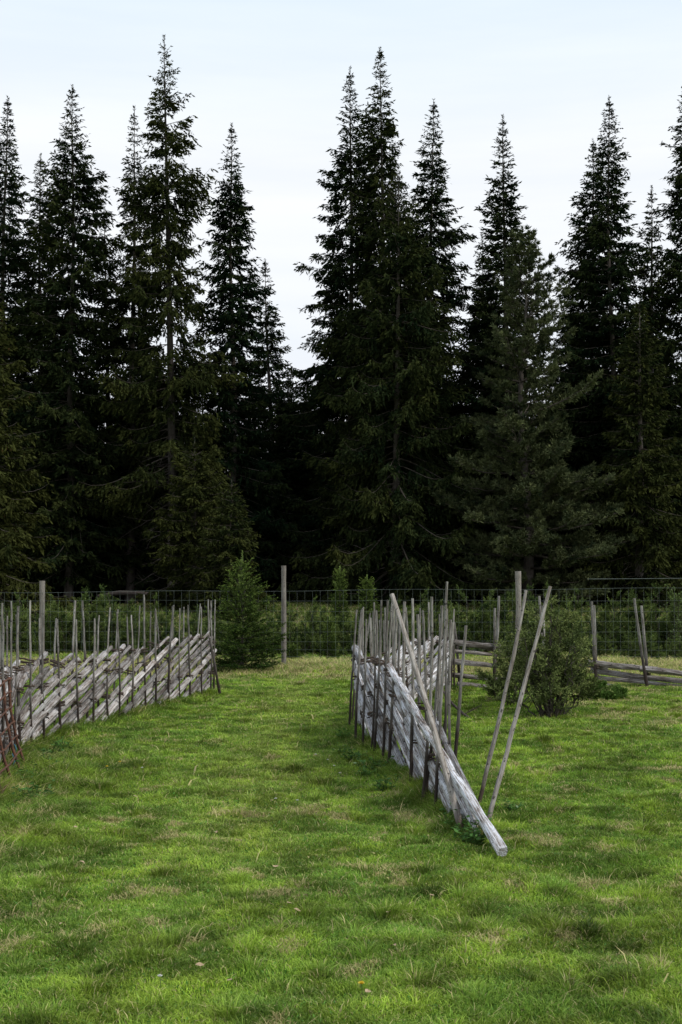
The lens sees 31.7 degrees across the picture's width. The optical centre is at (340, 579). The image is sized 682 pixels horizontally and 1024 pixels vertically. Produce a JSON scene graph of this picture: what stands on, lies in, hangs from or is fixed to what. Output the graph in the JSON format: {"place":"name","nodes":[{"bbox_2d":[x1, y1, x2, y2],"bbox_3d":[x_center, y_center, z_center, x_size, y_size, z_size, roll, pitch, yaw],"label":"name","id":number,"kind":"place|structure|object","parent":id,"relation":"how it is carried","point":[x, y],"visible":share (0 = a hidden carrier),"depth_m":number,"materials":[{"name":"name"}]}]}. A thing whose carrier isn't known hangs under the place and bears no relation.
{"place":"outdoors","nodes":[
{"label":"outdoors","id":0,"kind":"place"},
{"bbox_2d":[0,597,681,1023],"bbox_3d":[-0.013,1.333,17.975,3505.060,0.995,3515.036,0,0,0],"label":"ground","id":1,"kind":"structure","parent":0,"point":[350,843],"depth_m":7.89,"materials":[{"name":"green plant"}]},
{"bbox_2d":[0,677,24,796],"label":"rusty frame","id":2,"kind":"object","parent":1,"relation":"on","point":[15,737],"visible":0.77,"depth_m":10.65,"materials":[{"name":"metal"}]},
{"bbox_2d":[0,592,48,653],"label":"juniper bush","id":3,"kind":"object","parent":1,"relation":"on","point":[23,627],"visible":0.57,"depth_m":27.38,"materials":[{"name":"green plant"}]},
{"bbox_2d":[9,788,39,800],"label":"leafy weed","id":4,"kind":"object","parent":1,"relation":"on","point":[28,793],"visible":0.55,"depth_m":9.34,"materials":[{"name":"green plant"}]},
{"bbox_2d":[5,305,50,601],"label":"spruce tree","id":5,"kind":"object","parent":1,"relation":"on","point":[14,599],"depth_m":51.32,"materials":[{"name":"green plant"}]},
{"bbox_2d":[0,95,58,599],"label":"spruce tree","id":6,"kind":"object","parent":1,"relation":"on","point":[11,253],"visible":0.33,"depth_m":46.12,"materials":[{"name":"green plant"}]},
{"bbox_2d":[16,760,47,779],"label":"leafy weed","id":7,"kind":"object","parent":1,"relation":"on","point":[30,771],"visible":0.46,"depth_m":10.37,"materials":[{"name":"green plant"}]},
{"bbox_2d":[12,776,56,795],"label":"leafy weed","id":8,"kind":"object","parent":1,"relation":"on","point":[36,788],"visible":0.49,"depth_m":9.53,"materials":[{"name":"green plant"}]},
{"bbox_2d":[0,293,78,625],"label":"spruce tree","id":9,"kind":"object","parent":1,"relation":"on","point":[10,535],"visible":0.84,"depth_m":34.93,"materials":[{"name":"green plant"}]},
{"bbox_2d":[34,743,67,754],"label":"leafy weed","id":10,"kind":"object","parent":1,"relation":"on","point":[50,751],"visible":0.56,"depth_m":11.76,"materials":[{"name":"green plant"}]},
{"bbox_2d":[35,360,85,600],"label":"spruce tree","id":11,"kind":"object","parent":1,"relation":"on","point":[57,595],"depth_m":49.09,"materials":[{"name":"green plant"}]},
{"bbox_2d":[6,153,116,602],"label":"spruce tree","id":12,"kind":"object","parent":1,"relation":"on","point":[37,275],"visible":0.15,"depth_m":47.34,"materials":[{"name":"green plant"}]},
{"bbox_2d":[52,736,81,747],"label":"leafy weed","id":13,"kind":"object","parent":1,"relation":"on","point":[61,741],"visible":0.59,"depth_m":12.21,"materials":[{"name":"green plant"}]},
{"bbox_2d":[23,591,111,653],"bbox_3d":[-6.027,0.989,26.603,1.936,1.564,1.556,0,0,-7],"label":"juniper bush","id":14,"kind":"object","parent":1,"relation":"on","point":[50,617],"visible":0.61,"depth_m":26.24,"materials":[{"name":"green plant"}]},
{"bbox_2d":[0,84,161,602],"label":"spruce tree","id":15,"kind":"object","parent":1,"relation":"on","point":[73,527],"visible":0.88,"depth_m":44.55,"materials":[{"name":"green plant"}]},
{"bbox_2d":[47,354,124,599],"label":"spruce tree","id":16,"kind":"object","parent":1,"relation":"on","point":[89,453],"depth_m":51.42,"materials":[{"name":"green plant"}]},
{"bbox_2d":[65,585,151,652],"bbox_3d":[-5.199,0.925,27.046,1.968,1.702,2.261,0,0,-15],"label":"juniper bush","id":17,"kind":"object","parent":1,"relation":"on","point":[103,604],"visible":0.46,"depth_m":26.64,"materials":[{"name":"green plant"}]},
{"bbox_2d":[0,595,220,766],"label":"pole fence","id":18,"kind":"object","parent":1,"relation":"on","point":[50,709],"visible":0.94,"depth_m":14.36,"materials":[{"name":"grey wood"}]},
{"bbox_2d":[73,206,155,601],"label":"spruce tree","id":19,"kind":"object","parent":1,"relation":"on","point":[102,523],"visible":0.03,"depth_m":49.79,"materials":[{"name":"green plant"}]},
{"bbox_2d":[78,105,187,603],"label":"spruce tree","id":20,"kind":"object","parent":1,"relation":"on","point":[131,578],"visible":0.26,"depth_m":46.56,"materials":[{"name":"green plant"}]},
{"bbox_2d":[98,590,169,602],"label":"fallen log","id":21,"kind":"object","parent":1,"relation":"on","point":[123,592],"visible":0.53,"depth_m":42.17,"materials":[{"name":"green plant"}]},
{"bbox_2d":[92,307,188,601],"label":"spruce tree","id":22,"kind":"object","parent":1,"relation":"on","point":[136,573],"visible":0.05,"depth_m":49.19,"materials":[{"name":"green plant"}]},
{"bbox_2d":[116,407,177,598],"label":"spruce tree","id":23,"kind":"object","parent":1,"relation":"on","point":[159,538],"visible":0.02,"depth_m":50.91,"materials":[{"name":"green plant"}]},
{"bbox_2d":[117,591,184,656],"bbox_3d":[-4.154,1.012,26.088,1.573,1.573,1.668,0,0,-22],"label":"juniper bush","id":24,"kind":"object","parent":1,"relation":"on","point":[161,619],"visible":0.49,"depth_m":25.88,"materials":[{"name":"green plant"}]},
{"bbox_2d":[74,34,251,605],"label":"spruce tree","id":25,"kind":"object","parent":1,"relation":"on","point":[193,378],"visible":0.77,"depth_m":43.61,"materials":[{"name":"green plant"}]},
{"bbox_2d":[149,371,200,588],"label":"spruce tree","id":26,"kind":"object","parent":1,"relation":"on","point":[181,451],"depth_m":51.12,"materials":[{"name":"green plant"}]},
{"bbox_2d":[153,353,214,599],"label":"spruce tree","id":27,"kind":"object","parent":1,"relation":"on","point":[203,411],"depth_m":55.83,"materials":[{"name":"green plant"}]},
{"bbox_2d":[133,435,252,610],"bbox_3d":[-4.900,-1.546,40.039,4.203,6.602,3.514,0,0,-17],"label":"spruce tree","id":28,"kind":"object","parent":1,"relation":"on","point":[192,497],"visible":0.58,"depth_m":39.61,"materials":[{"name":"green plant"}]},
{"bbox_2d":[184,605,237,655],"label":"juniper bush","id":29,"kind":"object","parent":1,"relation":"on","point":[193,624],"visible":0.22,"depth_m":25.53,"materials":[{"name":"green plant"}]},
{"bbox_2d":[186,354,263,583],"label":"spruce tree","id":30,"kind":"object","parent":1,"relation":"on","point":[229,411],"visible":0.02,"depth_m":51.21,"materials":[{"name":"green plant"}]},
{"bbox_2d":[180,477,280,617],"bbox_3d":[-3.521,-0.778,38.063,3.272,5.023,3.033,-1,-1,0],"label":"spruce tree","id":31,"kind":"object","parent":1,"relation":"on","point":[217,539],"visible":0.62,"depth_m":37.78,"materials":[{"name":"green plant"}]},
{"bbox_2d":[185,551,294,671],"bbox_3d":[-1.926,0.629,22.913,2.080,2.413,1.924,0,0,-32],"label":"young spruce","id":32,"kind":"object","parent":1,"relation":"on","point":[237,648],"visible":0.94,"depth_m":22.73,"materials":[{"name":"green plant"}]},
{"bbox_2d":[178,123,310,596],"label":"spruce tree","id":33,"kind":"object","parent":1,"relation":"on","point":[248,463],"visible":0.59,"depth_m":45.34,"materials":[{"name":"green plant"}]},
{"bbox_2d":[240,359,269,487],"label":"spruce tree","id":34,"kind":"object","parent":1,"relation":"on","point":[250,417],"depth_m":55.98,"materials":[{"name":"green plant"}]},
{"bbox_2d":[238,597,300,654],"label":"juniper bush","id":35,"kind":"object","parent":1,"relation":"on","point":[292,638],"visible":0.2,"depth_m":26.36,"materials":[{"name":"green plant"}]},
{"bbox_2d":[244,377,326,601],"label":"spruce tree","id":36,"kind":"object","parent":1,"relation":"on","point":[305,424],"visible":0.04,"depth_m":51.18,"materials":[{"name":"green plant"}]},
{"bbox_2d":[256,376,321,601],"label":"spruce tree","id":37,"kind":"object","parent":1,"relation":"on","point":[281,454],"visible":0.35,"depth_m":49.22,"materials":[{"name":"green plant"}]},
{"bbox_2d":[243,258,343,600],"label":"spruce tree","id":38,"kind":"object","parent":1,"relation":"on","point":[265,324],"visible":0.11,"depth_m":51.79,"materials":[{"name":"green plant"}]},
{"bbox_2d":[286,643,302,659],"bbox_3d":[-1.006,1.528,24.996,0.540,0.426,0.523,0,0,32],"label":"spruce sapling","id":39,"kind":"object","parent":1,"relation":"on","point":[294,653],"visible":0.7,"depth_m":24.97,"materials":[{"name":"green plant"}]},
{"bbox_2d":[274,596,344,654],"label":"juniper bush","id":40,"kind":"object","parent":1,"relation":"on","point":[309,639],"visible":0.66,"depth_m":26.50,"materials":[{"name":"green plant"}]},
{"bbox_2d":[285,378,338,601],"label":"spruce tree","id":41,"kind":"object","parent":1,"relation":"on","point":[310,471],"visible":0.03,"depth_m":51.17,"materials":[{"name":"green plant"}]},
{"bbox_2d":[318,616,340,660],"bbox_3d":[-0.234,1.266,25.211,0.508,1.058,0.492,0,0,0],"label":"spruce sapling","id":42,"kind":"object","parent":1,"relation":"on","point":[331,647],"visible":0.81,"depth_m":25.16,"materials":[{"name":"green plant"}]},
{"bbox_2d":[290,302,382,597],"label":"spruce tree","id":43,"kind":"object","parent":1,"relation":"on","point":[310,512],"visible":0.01,"depth_m":49.31,"materials":[{"name":"green plant"}]},
{"bbox_2d":[0,566,681,663],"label":"wire fence","id":44,"kind":"object","parent":1,"relation":"on","point":[283,595],"visible":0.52,"depth_m":23.85,"materials":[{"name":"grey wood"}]},
{"bbox_2d":[329,566,352,633],"bbox_3d":[-0.029,0.578,31.980,0.697,1.940,0.720,0,0,39],"label":"spruce sapling","id":45,"kind":"object","parent":1,"relation":"on","point":[341,600],"visible":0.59,"depth_m":31.94,"materials":[{"name":"green plant"}]},
{"bbox_2d":[331,723,353,737],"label":"leafy weed","id":46,"kind":"object","parent":1,"relation":"on","point":[345,734],"visible":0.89,"depth_m":13.12,"materials":[{"name":"green plant"}]},
{"bbox_2d":[316,603,378,655],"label":"juniper bush","id":47,"kind":"object","parent":1,"relation":"on","point":[346,641],"visible":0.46,"depth_m":26.36,"materials":[{"name":"green plant"}]},
{"bbox_2d":[340,748,364,760],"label":"leafy weed","id":48,"kind":"object","parent":1,"relation":"on","point":[355,754],"visible":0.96,"depth_m":11.64,"materials":[{"name":"green plant"}]},
{"bbox_2d":[261,66,458,601],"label":"spruce tree","id":49,"kind":"object","parent":1,"relation":"on","point":[335,298],"visible":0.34,"depth_m":45.48,"materials":[{"name":"green plant"}]},
{"bbox_2d":[352,762,376,776],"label":"leafy weed","id":50,"kind":"object","parent":1,"relation":"on","point":[363,771],"visible":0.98,"depth_m":10.78,"materials":[{"name":"green plant"}]},
{"bbox_2d":[353,574,379,626],"bbox_3d":[0.703,0.680,32.022,0.840,1.672,0.813,0,0,-19],"label":"spruce sapling","id":51,"kind":"object","parent":1,"relation":"on","point":[368,604],"visible":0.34,"depth_m":31.95,"materials":[{"name":"green plant"}]},
{"bbox_2d":[272,46,478,604],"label":"spruce tree","id":52,"kind":"object","parent":1,"relation":"on","point":[373,184],"visible":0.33,"depth_m":44.10,"materials":[{"name":"green plant"}]},
{"bbox_2d":[357,751,393,769],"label":"leafy weed","id":53,"kind":"object","parent":1,"relation":"on","point":[374,762],"visible":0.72,"depth_m":11.08,"materials":[{"name":"green plant"}]},
{"bbox_2d":[343,599,421,654],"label":"juniper bush","id":54,"kind":"object","parent":1,"relation":"on","point":[378,612],"visible":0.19,"depth_m":26.09,"materials":[{"name":"green plant"}]},
{"bbox_2d":[370,773,402,791],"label":"leafy weed","id":55,"kind":"object","parent":1,"relation":"on","point":[379,784],"visible":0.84,"depth_m":10.12,"materials":[{"name":"green plant"}]},
{"bbox_2d":[291,171,502,606],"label":"spruce tree","id":56,"kind":"object","parent":1,"relation":"on","point":[412,389],"visible":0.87,"depth_m":41.81,"materials":[{"name":"green plant"}]},
{"bbox_2d":[361,602,454,699],"bbox_3d":[0.988,1.094,17.060,0.249,1.510,4.975,0,0,18],"label":"pole fence","id":57,"kind":"object","parent":1,"relation":"on","point":[408,662],"visible":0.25,"depth_m":17.75,"materials":[{"name":"grey wood"}]},
{"bbox_2d":[390,593,463,830],"bbox_3d":[0.633,0.953,8.909,0.062,1.699,1.028,0,0,-27],"label":"leaning pole","id":58,"kind":"object","parent":1,"relation":"on","point":[445,771],"visible":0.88,"depth_m":8.84,"materials":[{"name":"grey wood"}]},
{"bbox_2d":[348,582,507,856],"bbox_3d":[0.909,0.930,11.111,1.019,1.837,7.123,0,0,-8],"label":"pole fence","id":59,"kind":"object","parent":1,"relation":"on","point":[376,715],"visible":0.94,"depth_m":10.69,"materials":[{"name":"grey wood"}]},
{"bbox_2d":[405,587,460,650],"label":"juniper bush","id":60,"kind":"object","parent":1,"relation":"on","point":[435,612],"visible":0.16,"depth_m":27.13,"materials":[{"name":"green plant"}]},
{"bbox_2d":[375,98,512,601],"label":"spruce tree","id":61,"kind":"object","parent":1,"relation":"on","point":[443,239],"visible":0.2,"depth_m":46.17,"materials":[{"name":"green plant"}]},
{"bbox_2d":[441,802,466,823],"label":"leafy weed","id":62,"kind":"object","parent":1,"relation":"on","point":[446,818],"visible":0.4,"depth_m":8.59,"materials":[{"name":"green plant"}]},
{"bbox_2d":[443,690,481,717],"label":"dead branch","id":63,"kind":"object","parent":1,"relation":"on","point":[455,707],"visible":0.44,"depth_m":15.68,"materials":[{"name":"brown plant"}]},
{"bbox_2d":[450,815,483,842],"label":"leafy weed","id":64,"kind":"object","parent":1,"relation":"on","point":[464,835],"visible":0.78,"depth_m":8.03,"materials":[{"name":"green plant"}]},
{"bbox_2d":[443,812,491,832],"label":"leafy weed","id":65,"kind":"object","parent":1,"relation":"on","point":[466,827],"visible":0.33,"depth_m":8.34,"materials":[{"name":"green plant"}]},
{"bbox_2d":[457,826,486,845],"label":"leafy weed","id":66,"kind":"object","parent":1,"relation":"on","point":[477,840],"visible":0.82,"depth_m":7.95,"materials":[{"name":"green plant"}]},
{"bbox_2d":[433,585,514,652],"bbox_3d":[2.924,0.930,26.674,2.151,1.668,1.728,0,0,16],"label":"juniper bush","id":67,"kind":"object","parent":1,"relation":"on","point":[474,621],"visible":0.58,"depth_m":26.38,"materials":[{"name":"green plant"}]},
{"bbox_2d":[436,236,542,601],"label":"spruce tree","id":68,"kind":"object","parent":1,"relation":"on","point":[475,283],"visible":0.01,"depth_m":48.94,"materials":[{"name":"green plant"}]},
{"bbox_2d":[478,590,526,802],"bbox_3d":[1.298,0.943,9.599,0.531,1.725,0.066,0,0,-32],"label":"leaning pole","id":69,"kind":"object","parent":1,"relation":"on","point":[490,755],"visible":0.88,"depth_m":9.56,"materials":[{"name":"grey wood"}]},
{"bbox_2d":[474,627,535,704],"bbox_3d":[2.497,1.240,16.972,1.252,1.173,1.168,0,0,0],"label":"juniper bush","id":70,"kind":"object","parent":1,"relation":"on","point":[502,666],"visible":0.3,"depth_m":16.84,"materials":[{"name":"green plant"}]},
{"bbox_2d":[469,582,546,642],"bbox_3d":[3.800,0.891,27.478,1.874,1.748,2.153,0,0,9],"label":"juniper bush","id":71,"kind":"object","parent":1,"relation":"on","point":[508,620],"visible":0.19,"depth_m":27.09,"materials":[{"name":"green plant"}]},
{"bbox_2d":[497,799,524,811],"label":"leafy weed","id":72,"kind":"object","parent":1,"relation":"on","point":[508,807],"visible":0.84,"depth_m":9.13,"materials":[{"name":"green plant"}]},
{"bbox_2d":[445,115,584,601],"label":"spruce tree","id":73,"kind":"object","parent":1,"relation":"on","point":[482,310],"visible":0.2,"depth_m":45.76,"materials":[{"name":"green plant"}]},
{"bbox_2d":[487,586,551,820],"bbox_3d":[1.313,0.926,8.902,0.697,1.764,0.049,0,0,-38],"label":"leaning pole","id":74,"kind":"object","parent":1,"relation":"on","point":[507,751],"visible":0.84,"depth_m":8.90,"materials":[{"name":"grey wood"}]},
{"bbox_2d":[416,224,637,604],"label":"pine tree","id":75,"kind":"object","parent":1,"relation":"on","point":[557,504],"visible":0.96,"depth_m":40.67,"materials":[{"name":"green plant"}]},
{"bbox_2d":[527,391,551,596],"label":"spruce tree","id":76,"kind":"object","parent":1,"relation":"on","point":[551,437],"depth_m":51.12,"materials":[{"name":"green plant"}]},
{"bbox_2d":[486,592,616,717],"bbox_3d":[2.718,0.978,15.620,1.466,1.700,1.478,0,0,-31],"label":"juniper bush","id":77,"kind":"object","parent":1,"relation":"on","point":[550,670],"visible":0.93,"depth_m":15.52,"materials":[{"name":"green plant"}]},
{"bbox_2d":[514,580,591,651],"bbox_3d":[4.826,0.884,27.143,1.868,1.809,1.981,0,0,1],"label":"juniper bush","id":78,"kind":"object","parent":1,"relation":"on","point":[578,604],"visible":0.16,"depth_m":27.04,"materials":[{"name":"green plant"}]},
{"bbox_2d":[533,281,598,602],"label":"spruce tree","id":79,"kind":"object","parent":1,"relation":"on","point":[563,369],"depth_m":49.35,"materials":[{"name":"green plant"}]},
{"bbox_2d":[452,596,681,687],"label":"rail fence","id":80,"kind":"object","parent":1,"relation":"on","point":[601,667],"visible":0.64,"depth_m":19.59,"materials":[{"name":"grey wood"}]},
{"bbox_2d":[577,629,617,658],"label":"juniper bush","id":81,"kind":"object","parent":1,"relation":"on","point":[599,641],"visible":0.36,"depth_m":25.44,"materials":[{"name":"green plant"}]},
{"bbox_2d":[534,139,663,602],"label":"spruce tree","id":82,"kind":"object","parent":1,"relation":"on","point":[578,220],"visible":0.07,"depth_m":47.26,"materials":[{"name":"green plant"}]},
{"bbox_2d":[586,680,627,699],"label":"juniper bush","id":83,"kind":"object","parent":1,"relation":"on","point":[618,690],"visible":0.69,"depth_m":17.51,"materials":[{"name":"green plant"}]},
{"bbox_2d":[540,96,681,604],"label":"spruce tree","id":84,"kind":"object","parent":1,"relation":"on","point":[612,326],"visible":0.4,"depth_m":45.31,"materials":[{"name":"green plant"}]},
{"bbox_2d":[584,589,646,652],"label":"juniper bush","id":85,"kind":"object","parent":1,"relation":"on","point":[603,625],"visible":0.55,"depth_m":26.82,"materials":[{"name":"green plant"}]},
{"bbox_2d":[562,295,681,608],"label":"spruce tree","id":86,"kind":"object","parent":1,"relation":"on","point":[638,518],"visible":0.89,"depth_m":41.62,"materials":[{"name":"green plant"}]},
{"bbox_2d":[588,185,681,603],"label":"spruce tree","id":87,"kind":"object","parent":1,"relation":"on","point":[659,283],"visible":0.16,"depth_m":45.64,"materials":[{"name":"green plant"}]},
{"bbox_2d":[615,631,666,660],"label":"juniper bush","id":88,"kind":"object","parent":1,"relation":"on","point":[633,651],"visible":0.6,"depth_m":25.12,"materials":[{"name":"green plant"}]},
{"bbox_2d":[611,583,681,650],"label":"juniper bush","id":89,"kind":"object","parent":1,"relation":"on","point":[654,613],"visible":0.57,"depth_m":26.45,"materials":[{"name":"green plant"}]},
{"bbox_2d":[642,86,681,578],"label":"spruce tree","id":90,"kind":"object","parent":1,"relation":"on","point":[674,271],"visible":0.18,"depth_m":46.03,"materials":[{"name":"green plant"}]},
{"bbox_2d":[654,632,681,658],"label":"juniper bush","id":91,"kind":"object","parent":1,"relation":"on","point":[678,649],"visible":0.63,"depth_m":25.29,"materials":[{"name":"green plant"}]},
{"bbox_2d":[660,584,681,646],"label":"leafy sapling","id":92,"kind":"object","parent":1,"relation":"on","point":[679,621],"visible":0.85,"depth_m":26.08,"materials":[{"name":"green plant"}]},
{"bbox_2d":[661,593,681,642],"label":"juniper bush","id":93,"kind":"object","parent":1,"relation":"on","point":[667,610],"visible":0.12,"depth_m":27.24,"materials":[{"name":"green plant"}]},
{"bbox_2d":[0,0,681,470],"label":"sky","id":94,"kind":"structure","parent":0,"point":[276,71],"materials":[{"name":"white"}]}
]}

